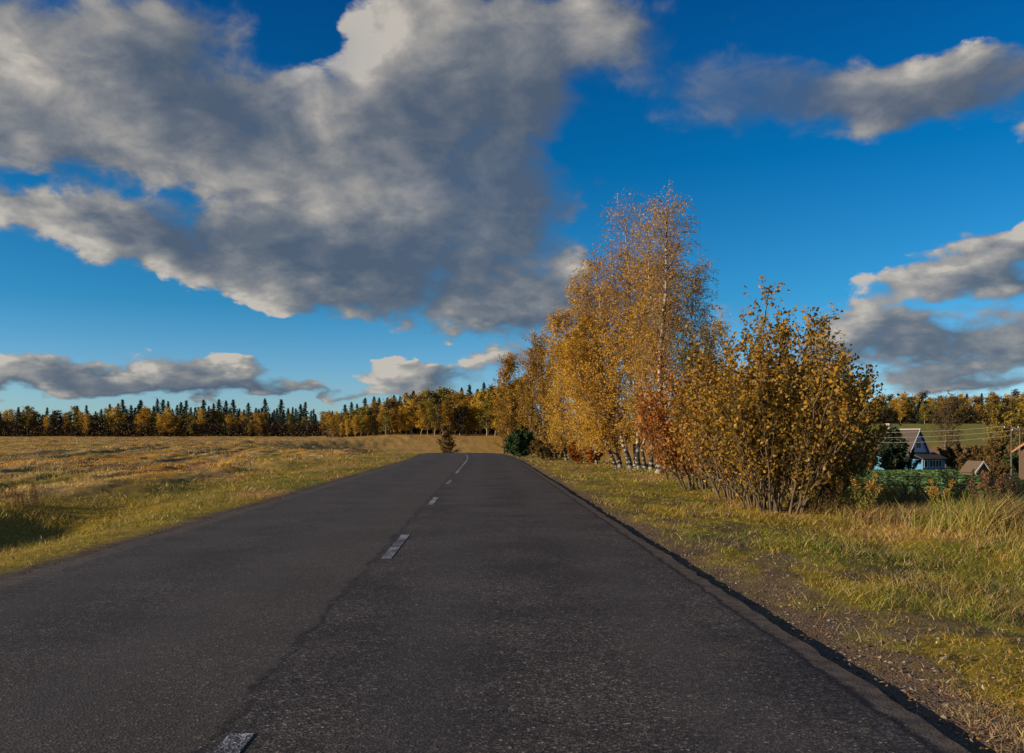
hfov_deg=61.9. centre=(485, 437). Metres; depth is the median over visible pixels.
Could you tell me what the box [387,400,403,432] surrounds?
autumn tree
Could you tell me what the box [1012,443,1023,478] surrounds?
village house
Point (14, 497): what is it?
dry weed
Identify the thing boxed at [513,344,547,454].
broadleaf tree
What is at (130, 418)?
autumn tree
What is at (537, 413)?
autumn tree
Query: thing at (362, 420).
autumn tree
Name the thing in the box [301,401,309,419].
spruce tree
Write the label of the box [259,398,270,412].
spruce tree
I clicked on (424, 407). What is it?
autumn tree
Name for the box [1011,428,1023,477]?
utility pole
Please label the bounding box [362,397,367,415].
spruce tree
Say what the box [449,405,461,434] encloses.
autumn tree
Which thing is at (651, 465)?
birch tree
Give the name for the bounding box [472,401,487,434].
autumn tree
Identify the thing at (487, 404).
autumn tree
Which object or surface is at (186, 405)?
spruce tree
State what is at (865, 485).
goldenrod
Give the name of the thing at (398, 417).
autumn tree
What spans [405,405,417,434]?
autumn tree
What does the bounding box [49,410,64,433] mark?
autumn tree
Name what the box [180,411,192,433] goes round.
autumn tree
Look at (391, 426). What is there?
autumn tree
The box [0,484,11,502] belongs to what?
dry weed
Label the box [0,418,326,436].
undergrowth
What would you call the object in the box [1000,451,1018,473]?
garden bush
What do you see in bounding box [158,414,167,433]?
autumn tree
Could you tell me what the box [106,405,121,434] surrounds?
autumn tree
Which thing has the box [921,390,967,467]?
round tree
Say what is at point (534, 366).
broadleaf tree
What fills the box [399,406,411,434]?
autumn tree
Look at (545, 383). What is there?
broadleaf tree
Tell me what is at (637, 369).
birch tree
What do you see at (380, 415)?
autumn tree
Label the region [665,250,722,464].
birch tree
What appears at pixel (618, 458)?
birch tree
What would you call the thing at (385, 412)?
autumn tree
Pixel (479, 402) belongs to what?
autumn tree
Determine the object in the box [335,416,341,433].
autumn tree
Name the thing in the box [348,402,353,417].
spruce tree
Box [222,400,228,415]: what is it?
spruce tree
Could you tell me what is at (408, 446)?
ground
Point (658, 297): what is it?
birch tree
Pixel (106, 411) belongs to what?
autumn tree
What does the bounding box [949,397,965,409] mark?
autumn tree
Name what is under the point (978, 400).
autumn tree
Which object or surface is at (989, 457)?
garden bush
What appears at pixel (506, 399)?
broadleaf tree
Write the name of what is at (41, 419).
autumn tree
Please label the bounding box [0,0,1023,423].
sky
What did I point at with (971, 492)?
dry weed
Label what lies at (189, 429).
autumn tree
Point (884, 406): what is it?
autumn tree
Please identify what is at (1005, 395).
autumn tree
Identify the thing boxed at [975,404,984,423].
autumn tree
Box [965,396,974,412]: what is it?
autumn tree
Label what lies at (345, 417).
autumn tree
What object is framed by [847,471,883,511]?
goldenrod
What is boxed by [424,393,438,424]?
autumn tree
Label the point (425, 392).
autumn tree
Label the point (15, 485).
dry weed
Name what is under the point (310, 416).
spruce tree
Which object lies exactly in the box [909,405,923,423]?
spruce tree
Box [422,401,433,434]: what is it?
autumn tree
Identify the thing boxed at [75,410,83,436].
autumn tree
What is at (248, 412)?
spruce tree
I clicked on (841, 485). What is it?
goldenrod
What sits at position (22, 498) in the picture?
dry weed
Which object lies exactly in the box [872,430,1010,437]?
power wire
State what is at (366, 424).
autumn tree
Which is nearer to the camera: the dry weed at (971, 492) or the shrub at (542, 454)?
the dry weed at (971, 492)
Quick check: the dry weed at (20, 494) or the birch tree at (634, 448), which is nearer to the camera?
the dry weed at (20, 494)
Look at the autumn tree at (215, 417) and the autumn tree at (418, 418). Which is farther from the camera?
the autumn tree at (215, 417)
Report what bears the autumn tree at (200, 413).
on the ground at (408, 446)
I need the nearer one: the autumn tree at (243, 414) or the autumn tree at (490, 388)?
the autumn tree at (490, 388)
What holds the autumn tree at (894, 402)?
on the ground at (408, 446)
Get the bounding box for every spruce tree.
[84,405,91,419]
[119,399,128,421]
[134,404,142,426]
[139,400,143,419]
[152,406,157,425]
[155,398,159,415]
[158,399,167,421]
[174,405,179,416]
[175,402,185,419]
[182,400,188,414]
[191,407,200,422]
[199,400,207,423]
[214,399,223,422]
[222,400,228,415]
[228,399,237,417]
[236,408,240,429]
[245,403,252,435]
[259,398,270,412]
[273,399,285,419]
[274,408,280,428]
[294,408,297,419]
[295,404,304,421]
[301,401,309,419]
[308,411,312,430]
[309,414,319,433]
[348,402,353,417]
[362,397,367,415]
[466,385,472,394]
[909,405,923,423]
[965,405,978,423]
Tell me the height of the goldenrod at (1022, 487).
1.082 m
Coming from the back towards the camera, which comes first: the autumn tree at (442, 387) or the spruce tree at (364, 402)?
the spruce tree at (364, 402)
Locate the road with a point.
(462, 603)
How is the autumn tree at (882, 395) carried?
on the ground at (408, 446)
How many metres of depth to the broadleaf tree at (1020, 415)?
160.67 m
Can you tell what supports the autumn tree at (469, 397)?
on the ground at (408, 446)
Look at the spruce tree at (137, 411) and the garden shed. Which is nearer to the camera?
the garden shed
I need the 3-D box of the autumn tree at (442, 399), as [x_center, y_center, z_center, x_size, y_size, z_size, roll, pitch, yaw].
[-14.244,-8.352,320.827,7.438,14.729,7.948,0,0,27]
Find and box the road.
[0,453,969,752]
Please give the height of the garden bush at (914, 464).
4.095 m
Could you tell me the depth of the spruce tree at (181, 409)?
429.86 m
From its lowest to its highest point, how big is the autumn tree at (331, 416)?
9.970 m
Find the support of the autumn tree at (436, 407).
on the ground at (408, 446)
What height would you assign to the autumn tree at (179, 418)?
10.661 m
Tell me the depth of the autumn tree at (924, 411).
428.12 m
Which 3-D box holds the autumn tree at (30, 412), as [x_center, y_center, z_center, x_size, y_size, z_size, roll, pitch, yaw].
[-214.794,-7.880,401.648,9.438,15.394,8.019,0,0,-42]
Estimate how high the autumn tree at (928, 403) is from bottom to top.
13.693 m
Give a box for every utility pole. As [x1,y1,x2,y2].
[1004,425,1018,474]
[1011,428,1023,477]
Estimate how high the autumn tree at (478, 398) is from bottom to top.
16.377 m
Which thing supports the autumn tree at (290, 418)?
on the ground at (408, 446)
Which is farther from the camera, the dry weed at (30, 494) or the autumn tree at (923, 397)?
the autumn tree at (923, 397)
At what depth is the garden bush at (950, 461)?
145.46 m
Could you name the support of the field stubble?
on the ground at (408, 446)
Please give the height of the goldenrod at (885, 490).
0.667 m
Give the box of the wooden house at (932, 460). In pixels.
[874,423,947,469]
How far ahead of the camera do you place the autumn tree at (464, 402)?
315.97 m
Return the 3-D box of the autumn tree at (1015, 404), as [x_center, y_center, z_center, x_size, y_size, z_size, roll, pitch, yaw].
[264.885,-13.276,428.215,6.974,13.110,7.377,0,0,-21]
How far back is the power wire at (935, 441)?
114.27 m
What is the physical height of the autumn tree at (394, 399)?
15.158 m
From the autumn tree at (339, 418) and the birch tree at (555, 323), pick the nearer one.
the birch tree at (555, 323)
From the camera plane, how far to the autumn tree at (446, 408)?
304.26 m
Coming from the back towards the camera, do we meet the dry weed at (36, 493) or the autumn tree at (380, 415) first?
the autumn tree at (380, 415)
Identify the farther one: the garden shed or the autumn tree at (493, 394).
the autumn tree at (493, 394)
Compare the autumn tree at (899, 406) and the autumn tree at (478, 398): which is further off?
the autumn tree at (899, 406)
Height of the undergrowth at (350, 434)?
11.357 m
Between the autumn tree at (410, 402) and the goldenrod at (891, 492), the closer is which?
the goldenrod at (891, 492)
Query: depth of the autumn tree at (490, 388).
329.58 m
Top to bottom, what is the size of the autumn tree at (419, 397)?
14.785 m
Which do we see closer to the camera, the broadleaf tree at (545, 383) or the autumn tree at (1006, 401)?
the broadleaf tree at (545, 383)
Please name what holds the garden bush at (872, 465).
on the ground at (408, 446)
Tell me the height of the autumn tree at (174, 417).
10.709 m
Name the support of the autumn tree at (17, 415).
on the ground at (408, 446)
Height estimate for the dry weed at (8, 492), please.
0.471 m
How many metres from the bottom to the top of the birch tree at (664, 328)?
12.273 m
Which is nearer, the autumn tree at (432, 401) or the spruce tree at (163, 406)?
the autumn tree at (432, 401)
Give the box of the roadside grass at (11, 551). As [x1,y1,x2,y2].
[0,452,418,576]
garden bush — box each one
[841,455,865,474]
[850,441,878,469]
[901,448,922,469]
[937,439,973,468]
[953,446,988,464]
[957,457,972,472]
[967,433,1005,468]
[982,436,1018,471]
[986,460,1011,480]
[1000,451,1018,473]
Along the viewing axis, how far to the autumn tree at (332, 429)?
320.21 m
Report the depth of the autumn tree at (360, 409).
328.96 m
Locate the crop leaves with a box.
[835,469,996,501]
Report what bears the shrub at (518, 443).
on the ground at (408, 446)
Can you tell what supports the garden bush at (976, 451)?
on the ground at (408, 446)
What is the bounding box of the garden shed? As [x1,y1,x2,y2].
[959,460,990,478]
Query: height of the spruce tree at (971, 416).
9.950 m
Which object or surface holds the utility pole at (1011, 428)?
on the ground at (408, 446)
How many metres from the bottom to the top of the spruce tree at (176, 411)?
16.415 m
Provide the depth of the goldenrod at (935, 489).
16.27 m
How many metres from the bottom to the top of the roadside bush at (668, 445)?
4.409 m
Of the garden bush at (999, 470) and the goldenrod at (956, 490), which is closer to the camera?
the goldenrod at (956, 490)
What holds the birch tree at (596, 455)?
on the ground at (408, 446)
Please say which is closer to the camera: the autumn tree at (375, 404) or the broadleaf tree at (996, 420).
the broadleaf tree at (996, 420)
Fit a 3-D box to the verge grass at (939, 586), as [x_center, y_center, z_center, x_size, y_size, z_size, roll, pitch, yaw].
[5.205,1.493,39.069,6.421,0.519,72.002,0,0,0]
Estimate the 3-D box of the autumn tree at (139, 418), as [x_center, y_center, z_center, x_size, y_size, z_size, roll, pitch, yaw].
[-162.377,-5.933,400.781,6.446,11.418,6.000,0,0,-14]
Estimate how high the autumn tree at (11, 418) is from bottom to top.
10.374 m
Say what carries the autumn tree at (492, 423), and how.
on the ground at (408, 446)
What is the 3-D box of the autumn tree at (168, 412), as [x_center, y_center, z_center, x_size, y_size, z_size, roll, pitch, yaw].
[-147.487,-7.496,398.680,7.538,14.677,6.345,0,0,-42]
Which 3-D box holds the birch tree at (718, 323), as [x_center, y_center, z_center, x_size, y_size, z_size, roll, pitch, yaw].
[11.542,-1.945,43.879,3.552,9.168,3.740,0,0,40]
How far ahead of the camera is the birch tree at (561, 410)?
54.73 m
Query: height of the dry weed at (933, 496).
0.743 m
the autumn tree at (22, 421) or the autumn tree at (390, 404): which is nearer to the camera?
the autumn tree at (390, 404)
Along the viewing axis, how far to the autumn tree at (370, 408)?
331.56 m
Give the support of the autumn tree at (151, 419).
on the ground at (408, 446)
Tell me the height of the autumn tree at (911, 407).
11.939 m
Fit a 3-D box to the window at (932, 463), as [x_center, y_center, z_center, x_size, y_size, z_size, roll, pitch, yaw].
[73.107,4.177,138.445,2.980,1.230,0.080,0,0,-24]
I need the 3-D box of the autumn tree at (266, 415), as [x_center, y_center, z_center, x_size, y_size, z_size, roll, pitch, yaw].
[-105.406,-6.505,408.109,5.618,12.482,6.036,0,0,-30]
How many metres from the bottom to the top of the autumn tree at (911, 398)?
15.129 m
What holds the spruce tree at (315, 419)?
on the ground at (408, 446)
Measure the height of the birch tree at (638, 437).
13.029 m
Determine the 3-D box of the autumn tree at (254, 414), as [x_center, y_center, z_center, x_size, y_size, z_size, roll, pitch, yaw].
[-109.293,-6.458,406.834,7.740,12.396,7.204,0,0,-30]
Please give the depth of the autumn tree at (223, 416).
408.62 m
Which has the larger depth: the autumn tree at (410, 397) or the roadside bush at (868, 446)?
the autumn tree at (410, 397)
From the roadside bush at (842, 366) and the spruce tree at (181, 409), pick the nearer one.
the roadside bush at (842, 366)
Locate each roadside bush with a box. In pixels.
[630,338,752,490]
[636,388,711,482]
[646,307,824,502]
[666,274,889,514]
[770,334,878,491]
[779,309,901,505]
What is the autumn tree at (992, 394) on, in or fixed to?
on the ground at (408, 446)
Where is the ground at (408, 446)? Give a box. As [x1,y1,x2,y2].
[0,418,1023,752]
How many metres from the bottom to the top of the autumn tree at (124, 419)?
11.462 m
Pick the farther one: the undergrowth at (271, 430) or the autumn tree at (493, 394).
the undergrowth at (271, 430)
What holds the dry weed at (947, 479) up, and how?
on the ground at (408, 446)
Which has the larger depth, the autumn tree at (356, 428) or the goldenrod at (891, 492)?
the autumn tree at (356, 428)
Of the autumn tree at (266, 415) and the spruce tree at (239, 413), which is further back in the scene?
the spruce tree at (239, 413)
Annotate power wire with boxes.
[869,426,1003,432]
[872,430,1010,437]
[881,435,1012,442]
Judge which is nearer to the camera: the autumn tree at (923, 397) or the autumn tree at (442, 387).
the autumn tree at (442, 387)
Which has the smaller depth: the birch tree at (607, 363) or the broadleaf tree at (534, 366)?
the birch tree at (607, 363)
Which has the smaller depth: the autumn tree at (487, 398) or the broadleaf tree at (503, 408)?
the broadleaf tree at (503, 408)
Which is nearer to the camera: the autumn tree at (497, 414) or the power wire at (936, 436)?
the power wire at (936, 436)
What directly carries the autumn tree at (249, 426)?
on the ground at (408, 446)
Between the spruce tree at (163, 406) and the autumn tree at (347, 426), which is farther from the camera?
the spruce tree at (163, 406)
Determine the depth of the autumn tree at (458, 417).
304.93 m
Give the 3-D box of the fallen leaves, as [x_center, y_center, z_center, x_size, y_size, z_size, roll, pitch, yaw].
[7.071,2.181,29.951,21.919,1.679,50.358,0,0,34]
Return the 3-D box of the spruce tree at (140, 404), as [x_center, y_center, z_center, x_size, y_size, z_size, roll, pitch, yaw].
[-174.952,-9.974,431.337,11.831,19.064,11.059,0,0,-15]
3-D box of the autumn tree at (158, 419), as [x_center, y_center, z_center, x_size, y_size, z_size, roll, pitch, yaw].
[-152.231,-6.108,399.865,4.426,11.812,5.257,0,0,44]
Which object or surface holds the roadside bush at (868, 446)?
on the ground at (408, 446)
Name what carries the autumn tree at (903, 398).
on the ground at (408, 446)
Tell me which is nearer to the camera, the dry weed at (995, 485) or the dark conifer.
the dry weed at (995, 485)
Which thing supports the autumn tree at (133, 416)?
on the ground at (408, 446)
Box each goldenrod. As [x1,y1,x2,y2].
[830,474,874,512]
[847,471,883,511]
[857,476,876,495]
[864,472,893,497]
[872,481,902,508]
[880,486,896,502]
[916,484,933,502]
[925,477,955,511]
[930,468,976,502]
[992,479,1023,501]
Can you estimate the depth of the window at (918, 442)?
139.96 m
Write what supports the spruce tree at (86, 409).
on the ground at (408, 446)
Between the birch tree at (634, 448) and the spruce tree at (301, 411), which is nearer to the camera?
the birch tree at (634, 448)
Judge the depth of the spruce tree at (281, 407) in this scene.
434.53 m
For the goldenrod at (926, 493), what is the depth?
22.02 m
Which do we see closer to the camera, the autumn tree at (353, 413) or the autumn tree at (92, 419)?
the autumn tree at (353, 413)
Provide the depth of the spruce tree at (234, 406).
434.80 m
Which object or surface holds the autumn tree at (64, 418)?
on the ground at (408, 446)
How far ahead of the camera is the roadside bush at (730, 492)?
20.60 m
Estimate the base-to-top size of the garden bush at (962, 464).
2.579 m
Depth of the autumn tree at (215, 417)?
408.21 m
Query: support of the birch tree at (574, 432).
on the ground at (408, 446)
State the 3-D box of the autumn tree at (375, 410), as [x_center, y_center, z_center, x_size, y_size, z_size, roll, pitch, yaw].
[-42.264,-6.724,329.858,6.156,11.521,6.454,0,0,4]
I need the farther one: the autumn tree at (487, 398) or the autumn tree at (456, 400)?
the autumn tree at (456, 400)
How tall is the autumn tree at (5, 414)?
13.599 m
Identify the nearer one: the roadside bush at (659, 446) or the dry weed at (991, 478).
the dry weed at (991, 478)
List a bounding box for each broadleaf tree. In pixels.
[487,352,524,453]
[491,394,516,453]
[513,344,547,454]
[516,329,565,450]
[527,361,574,458]
[977,401,1023,453]
[1004,398,1023,451]
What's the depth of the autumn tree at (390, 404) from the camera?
322.96 m
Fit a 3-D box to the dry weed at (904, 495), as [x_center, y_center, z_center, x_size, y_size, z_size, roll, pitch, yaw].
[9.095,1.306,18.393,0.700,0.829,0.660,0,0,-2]
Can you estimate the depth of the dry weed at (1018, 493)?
21.12 m
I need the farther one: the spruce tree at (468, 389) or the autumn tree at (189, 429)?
the autumn tree at (189, 429)
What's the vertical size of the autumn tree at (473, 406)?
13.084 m
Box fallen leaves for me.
[551,465,1023,752]
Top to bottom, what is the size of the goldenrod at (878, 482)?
1.112 m
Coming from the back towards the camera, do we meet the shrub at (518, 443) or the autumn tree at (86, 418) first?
the autumn tree at (86, 418)
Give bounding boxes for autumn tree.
[0,411,3,432]
[1,409,9,435]
[5,409,15,433]
[10,412,24,434]
[10,417,16,434]
[17,414,28,434]
[18,405,39,435]
[32,411,42,429]
[36,414,45,435]
[43,416,50,433]
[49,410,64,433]
[49,413,55,435]
[61,412,72,433]
[65,406,81,430]
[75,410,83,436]
[81,413,91,436]
[83,415,95,432]
[93,412,100,434]
[100,406,113,436]
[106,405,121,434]
[110,413,125,433]
[121,414,126,436]
[126,413,134,432]
[132,413,144,434]
[132,415,138,431]
[138,406,152,435]
[145,410,155,433]
[155,413,164,435]
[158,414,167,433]
[161,406,175,436]
[169,415,178,436]
[174,415,184,433]
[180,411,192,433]
[185,415,196,433]
[194,407,207,432]
[202,409,220,430]
[208,410,223,430]
[215,411,227,434]
[223,413,235,434]
[239,412,248,430]
[246,421,252,433]
[248,411,261,433]
[254,414,265,435]
[261,412,269,435]
[286,412,295,436]
[301,415,309,432]
[317,411,327,432]
[326,413,335,423]
[329,422,335,436]
[335,411,344,423]
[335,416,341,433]
[338,422,343,435]
[341,415,350,429]
[344,419,350,436]
[350,411,357,430]
[350,415,360,436]
[356,407,369,435]
[357,411,365,435]
[363,415,371,435]
[365,406,373,434]
[370,400,379,420]
[370,406,380,429]
[370,414,376,434]
[376,413,384,434]
[379,407,392,434]
[383,400,397,433]
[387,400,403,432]
[388,395,398,414]
[388,408,398,434]
[395,408,405,434]
[399,393,416,408]
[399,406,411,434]
[403,398,415,433]
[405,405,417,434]
[414,396,425,415]
[415,401,425,433]
[415,401,428,435]
[417,397,433,432]
[419,386,436,395]
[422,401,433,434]
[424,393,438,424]
[426,397,436,433]
[427,403,440,434]
[433,404,449,434]
[434,398,444,433]
[436,386,452,394]
[436,387,451,396]
[439,396,455,425]
[440,399,455,431]
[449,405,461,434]
[450,395,460,432]
[451,389,467,420]
[451,404,466,435]
[456,398,469,433]
[460,404,473,435]
[463,393,475,433]
[465,402,478,434]
[468,394,483,433]
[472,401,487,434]
[474,390,486,433]
[475,399,495,435]
[482,393,494,433]
[485,384,495,395]
[486,390,497,433]
[487,399,504,435]
[493,396,505,429]
[520,396,538,432]
[873,393,888,411]
[879,405,885,423]
[884,394,894,407]
[889,397,897,417]
[894,400,907,422]
[897,395,910,419]
[905,401,916,420]
[906,397,917,419]
[910,393,924,408]
[916,390,929,408]
[919,403,928,423]
[926,399,933,413]
[926,401,938,420]
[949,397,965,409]
[955,404,965,421]
[958,395,967,418]
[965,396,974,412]
[973,396,984,414]
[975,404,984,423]
[981,401,991,421]
[982,396,991,408]
[984,391,999,401]
[991,399,998,416]
[999,398,1013,421]
[1002,393,1011,403]
[1007,395,1021,412]
[1008,399,1021,419]
[1011,389,1020,401]
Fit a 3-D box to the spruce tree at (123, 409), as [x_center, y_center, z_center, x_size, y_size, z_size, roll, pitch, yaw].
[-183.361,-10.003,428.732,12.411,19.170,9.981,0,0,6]
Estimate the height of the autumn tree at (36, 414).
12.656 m
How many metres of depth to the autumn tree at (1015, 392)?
461.42 m
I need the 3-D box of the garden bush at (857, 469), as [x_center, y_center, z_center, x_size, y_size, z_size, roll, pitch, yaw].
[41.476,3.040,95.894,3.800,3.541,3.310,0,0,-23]
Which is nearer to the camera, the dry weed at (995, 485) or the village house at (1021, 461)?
the dry weed at (995, 485)
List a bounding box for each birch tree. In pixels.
[538,303,621,468]
[541,336,577,460]
[545,325,592,462]
[555,276,640,467]
[556,306,617,463]
[557,244,639,468]
[581,187,690,469]
[597,237,648,467]
[607,176,706,473]
[614,201,700,470]
[617,244,669,469]
[630,227,695,471]
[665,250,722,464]
[673,311,734,467]
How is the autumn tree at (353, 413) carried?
on the ground at (408, 446)
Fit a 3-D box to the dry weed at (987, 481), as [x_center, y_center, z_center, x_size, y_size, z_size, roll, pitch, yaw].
[9.855,1.197,16.475,0.809,1.198,0.817,0,0,18]
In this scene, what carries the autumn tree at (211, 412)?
on the ground at (408, 446)
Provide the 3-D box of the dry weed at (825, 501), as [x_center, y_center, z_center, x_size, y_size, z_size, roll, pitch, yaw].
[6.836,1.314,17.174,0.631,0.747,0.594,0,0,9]
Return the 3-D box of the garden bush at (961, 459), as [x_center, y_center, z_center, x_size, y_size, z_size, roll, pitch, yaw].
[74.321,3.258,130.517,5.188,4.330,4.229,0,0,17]
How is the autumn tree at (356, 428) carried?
on the ground at (408, 446)
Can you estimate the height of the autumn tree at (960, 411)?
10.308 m
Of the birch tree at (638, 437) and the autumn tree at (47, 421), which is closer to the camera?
the birch tree at (638, 437)
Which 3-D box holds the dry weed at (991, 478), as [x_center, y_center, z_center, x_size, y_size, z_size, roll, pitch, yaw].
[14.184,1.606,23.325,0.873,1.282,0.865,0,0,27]
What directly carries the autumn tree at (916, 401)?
on the ground at (408, 446)
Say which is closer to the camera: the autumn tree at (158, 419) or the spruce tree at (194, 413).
the autumn tree at (158, 419)
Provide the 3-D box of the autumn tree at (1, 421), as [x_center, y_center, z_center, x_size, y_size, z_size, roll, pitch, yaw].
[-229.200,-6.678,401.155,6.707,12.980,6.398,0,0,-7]
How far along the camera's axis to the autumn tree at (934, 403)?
429.19 m
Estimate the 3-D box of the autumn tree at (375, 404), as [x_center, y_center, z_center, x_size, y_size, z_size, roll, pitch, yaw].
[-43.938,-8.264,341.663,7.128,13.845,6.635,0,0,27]
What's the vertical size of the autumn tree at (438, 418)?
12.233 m
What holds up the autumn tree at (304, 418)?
on the ground at (408, 446)
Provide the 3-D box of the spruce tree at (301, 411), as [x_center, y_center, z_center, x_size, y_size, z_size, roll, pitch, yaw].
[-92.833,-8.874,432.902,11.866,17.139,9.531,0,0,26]
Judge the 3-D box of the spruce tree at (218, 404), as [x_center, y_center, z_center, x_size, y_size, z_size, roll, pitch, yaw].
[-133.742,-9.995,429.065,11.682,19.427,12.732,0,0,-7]
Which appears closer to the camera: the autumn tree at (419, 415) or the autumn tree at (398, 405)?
the autumn tree at (419, 415)
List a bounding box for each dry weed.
[0,479,19,497]
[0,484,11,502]
[3,484,18,499]
[5,491,22,506]
[14,492,31,511]
[19,491,37,512]
[20,480,38,496]
[23,489,42,505]
[810,486,841,515]
[886,472,934,504]
[886,479,919,507]
[919,487,946,504]
[938,467,973,504]
[956,485,984,501]
[966,472,1008,505]
[969,470,1020,506]
[987,473,1018,498]
[1008,481,1023,501]
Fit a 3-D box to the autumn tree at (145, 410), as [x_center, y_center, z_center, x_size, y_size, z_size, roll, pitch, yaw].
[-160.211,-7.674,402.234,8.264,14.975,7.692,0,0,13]
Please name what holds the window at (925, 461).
in the wooden house at (932, 460)
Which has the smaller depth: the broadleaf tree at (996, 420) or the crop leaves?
the crop leaves
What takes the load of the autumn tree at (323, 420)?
on the ground at (408, 446)
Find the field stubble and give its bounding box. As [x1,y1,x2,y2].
[0,438,398,555]
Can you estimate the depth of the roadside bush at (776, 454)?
17.37 m
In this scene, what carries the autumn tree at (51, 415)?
on the ground at (408, 446)
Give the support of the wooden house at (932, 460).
on the ground at (408, 446)
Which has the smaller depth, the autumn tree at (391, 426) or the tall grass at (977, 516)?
the tall grass at (977, 516)
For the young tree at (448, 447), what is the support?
on the ground at (408, 446)
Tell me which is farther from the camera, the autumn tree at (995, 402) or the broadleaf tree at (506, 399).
the autumn tree at (995, 402)
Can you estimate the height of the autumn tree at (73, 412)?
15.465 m
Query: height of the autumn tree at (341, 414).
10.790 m
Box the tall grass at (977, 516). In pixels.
[785,480,1023,561]
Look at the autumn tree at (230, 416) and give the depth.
400.41 m
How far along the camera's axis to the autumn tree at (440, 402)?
320.31 m
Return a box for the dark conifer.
[878,426,911,469]
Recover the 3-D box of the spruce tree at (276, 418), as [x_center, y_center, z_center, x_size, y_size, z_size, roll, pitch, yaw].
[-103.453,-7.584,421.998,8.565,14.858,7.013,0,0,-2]
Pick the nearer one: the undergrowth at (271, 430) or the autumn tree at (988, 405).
the undergrowth at (271, 430)
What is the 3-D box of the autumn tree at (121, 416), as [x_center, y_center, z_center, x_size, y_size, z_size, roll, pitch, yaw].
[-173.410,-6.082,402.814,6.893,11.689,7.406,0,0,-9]
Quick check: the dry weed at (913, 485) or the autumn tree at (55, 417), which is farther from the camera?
the autumn tree at (55, 417)
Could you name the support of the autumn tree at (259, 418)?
on the ground at (408, 446)
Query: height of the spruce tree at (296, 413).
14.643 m
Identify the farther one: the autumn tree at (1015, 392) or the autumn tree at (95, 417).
the autumn tree at (1015, 392)
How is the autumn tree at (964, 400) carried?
on the ground at (408, 446)
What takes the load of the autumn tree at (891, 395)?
on the ground at (408, 446)
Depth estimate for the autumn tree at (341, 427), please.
319.95 m
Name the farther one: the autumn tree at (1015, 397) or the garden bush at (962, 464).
the autumn tree at (1015, 397)
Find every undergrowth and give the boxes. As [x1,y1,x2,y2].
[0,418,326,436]
[325,419,542,436]
[862,406,1023,423]
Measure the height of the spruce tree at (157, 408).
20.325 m
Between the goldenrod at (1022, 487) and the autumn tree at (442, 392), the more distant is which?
the autumn tree at (442, 392)
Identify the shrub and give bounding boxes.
[502,424,539,456]
[528,435,569,459]
[567,439,604,463]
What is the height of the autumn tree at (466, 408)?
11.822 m
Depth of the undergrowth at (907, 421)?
433.03 m
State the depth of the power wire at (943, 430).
113.62 m
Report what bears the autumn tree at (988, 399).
on the ground at (408, 446)
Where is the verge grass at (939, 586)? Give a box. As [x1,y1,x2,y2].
[517,454,1023,752]
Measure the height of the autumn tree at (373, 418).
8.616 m
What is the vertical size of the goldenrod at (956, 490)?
1.251 m
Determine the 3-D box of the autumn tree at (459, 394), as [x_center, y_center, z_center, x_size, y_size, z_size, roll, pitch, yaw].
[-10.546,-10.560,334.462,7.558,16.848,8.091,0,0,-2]
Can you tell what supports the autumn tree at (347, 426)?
on the ground at (408, 446)
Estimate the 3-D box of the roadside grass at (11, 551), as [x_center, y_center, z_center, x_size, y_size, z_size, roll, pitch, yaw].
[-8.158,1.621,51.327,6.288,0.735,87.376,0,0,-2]
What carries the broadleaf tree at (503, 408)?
on the ground at (408, 446)
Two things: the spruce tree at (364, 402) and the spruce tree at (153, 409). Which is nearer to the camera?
the spruce tree at (364, 402)
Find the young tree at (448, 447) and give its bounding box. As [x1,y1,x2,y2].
[437,421,461,452]
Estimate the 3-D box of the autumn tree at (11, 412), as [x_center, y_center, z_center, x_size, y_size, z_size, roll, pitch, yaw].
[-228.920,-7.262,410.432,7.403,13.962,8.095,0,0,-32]
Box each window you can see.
[916,440,921,448]
[924,460,927,467]
[929,460,941,467]
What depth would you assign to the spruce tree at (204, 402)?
436.42 m
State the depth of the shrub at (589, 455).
46.65 m

